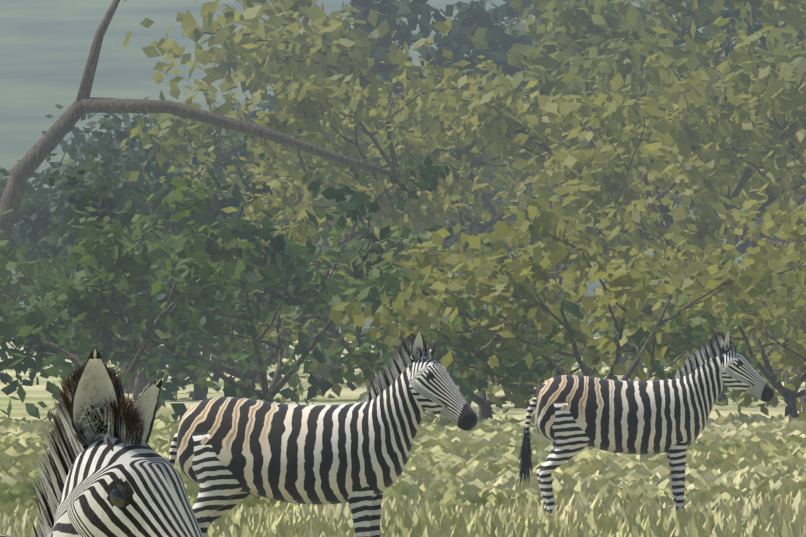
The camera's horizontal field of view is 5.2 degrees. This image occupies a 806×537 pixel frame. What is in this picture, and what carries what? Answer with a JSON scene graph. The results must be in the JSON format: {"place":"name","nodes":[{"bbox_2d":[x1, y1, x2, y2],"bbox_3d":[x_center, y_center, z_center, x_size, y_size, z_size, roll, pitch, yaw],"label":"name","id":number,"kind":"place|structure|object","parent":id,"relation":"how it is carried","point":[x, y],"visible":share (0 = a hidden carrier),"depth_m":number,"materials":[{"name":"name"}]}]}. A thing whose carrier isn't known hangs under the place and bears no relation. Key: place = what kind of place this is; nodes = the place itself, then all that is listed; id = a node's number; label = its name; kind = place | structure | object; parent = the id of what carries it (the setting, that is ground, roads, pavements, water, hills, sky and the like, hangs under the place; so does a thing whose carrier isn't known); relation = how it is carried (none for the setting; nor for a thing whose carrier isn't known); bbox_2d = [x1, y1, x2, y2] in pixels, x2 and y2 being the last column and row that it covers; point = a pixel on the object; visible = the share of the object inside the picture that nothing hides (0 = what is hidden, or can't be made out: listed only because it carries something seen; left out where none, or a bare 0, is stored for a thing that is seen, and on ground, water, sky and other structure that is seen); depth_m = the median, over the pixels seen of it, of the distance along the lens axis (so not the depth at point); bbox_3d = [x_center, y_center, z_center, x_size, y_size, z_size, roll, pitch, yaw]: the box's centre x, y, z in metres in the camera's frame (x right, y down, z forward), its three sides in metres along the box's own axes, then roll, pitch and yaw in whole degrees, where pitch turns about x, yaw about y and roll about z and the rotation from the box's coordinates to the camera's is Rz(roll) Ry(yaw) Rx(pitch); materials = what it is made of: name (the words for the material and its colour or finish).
{"place":"outdoors","nodes":[
{"label":"outdoors","id":0,"kind":"place"},
{"bbox_2d":[0,0,797,336],"bbox_3d":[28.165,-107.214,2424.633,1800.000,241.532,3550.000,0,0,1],"label":"sky","id":1,"kind":"structure","parent":0,"point":[44,48],"depth_m":867.17,"materials":[{"name":"grey"}]},
{"bbox_2d":[0,412,805,515],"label":"grass","id":2,"kind":"structure","parent":0,"point":[729,456],"depth_m":100.92,"materials":[{"name":"plant"}]},
{"bbox_2d":[0,489,805,536],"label":"grass","id":3,"kind":"structure","parent":0,"point":[765,517],"depth_m":71.92,"materials":[{"name":"green plant"}]},
{"bbox_2d":[0,337,805,419],"bbox_3d":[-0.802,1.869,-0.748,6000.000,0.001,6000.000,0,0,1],"label":"ground","id":4,"kind":"structure","parent":0,"point":[35,393],"depth_m":195.37,"materials":[{"name":"plant"}]},
{"bbox_2d":[0,349,203,536],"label":"zebra","id":5,"kind":"object","parent":4,"relation":"on","point":[110,472],"visible":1,"depth_m":21.28,"materials":[{"name":"fur"}]},
{"bbox_2d":[0,0,401,239],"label":"snag tree","id":6,"kind":"object","parent":4,"relation":"on","point":[28,164],"visible":0.9,"depth_m":204.36,"materials":[{"name":"brown plant"}]},
{"bbox_2d":[169,330,477,536],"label":"zebra","id":7,"kind":"object","parent":4,"relation":"on","point":[231,452],"visible":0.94,"depth_m":57.02,"materials":[{"name":"multicoloured"}]},
{"bbox_2d":[0,0,791,419],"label":"tree foliage","id":8,"kind":"object","parent":4,"relation":"on","point":[280,252],"visible":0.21,"depth_m":185.58,"materials":[{"name":"green plant"}]},
{"bbox_2d":[0,0,805,425],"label":"tree foliage","id":9,"kind":"object","parent":4,"relation":"on","point":[26,326],"visible":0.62,"depth_m":145.09,"materials":[{"name":"green plant"}]},
{"bbox_2d":[0,0,805,418],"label":"tree branches","id":10,"kind":"object","parent":4,"relation":"on","point":[138,382],"visible":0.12,"depth_m":171.24,"materials":[{"name":"brown plant"}]},
{"bbox_2d":[115,0,805,418],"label":"tree foliage","id":11,"kind":"object","parent":4,"relation":"on","point":[675,132],"visible":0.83,"depth_m":218.54,"materials":[{"name":"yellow plant"}]},
{"bbox_2d":[329,0,805,406],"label":"tree foliage","id":12,"kind":"object","parent":4,"relation":"on","point":[612,64],"visible":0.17,"depth_m":242.68,"materials":[{"name":"green plant"}]},
{"bbox_2d":[512,330,773,515],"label":"zebra","id":13,"kind":"object","parent":4,"relation":"on","point":[575,415],"visible":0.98,"depth_m":77.03,"materials":[{"name":"fur"}]}
]}

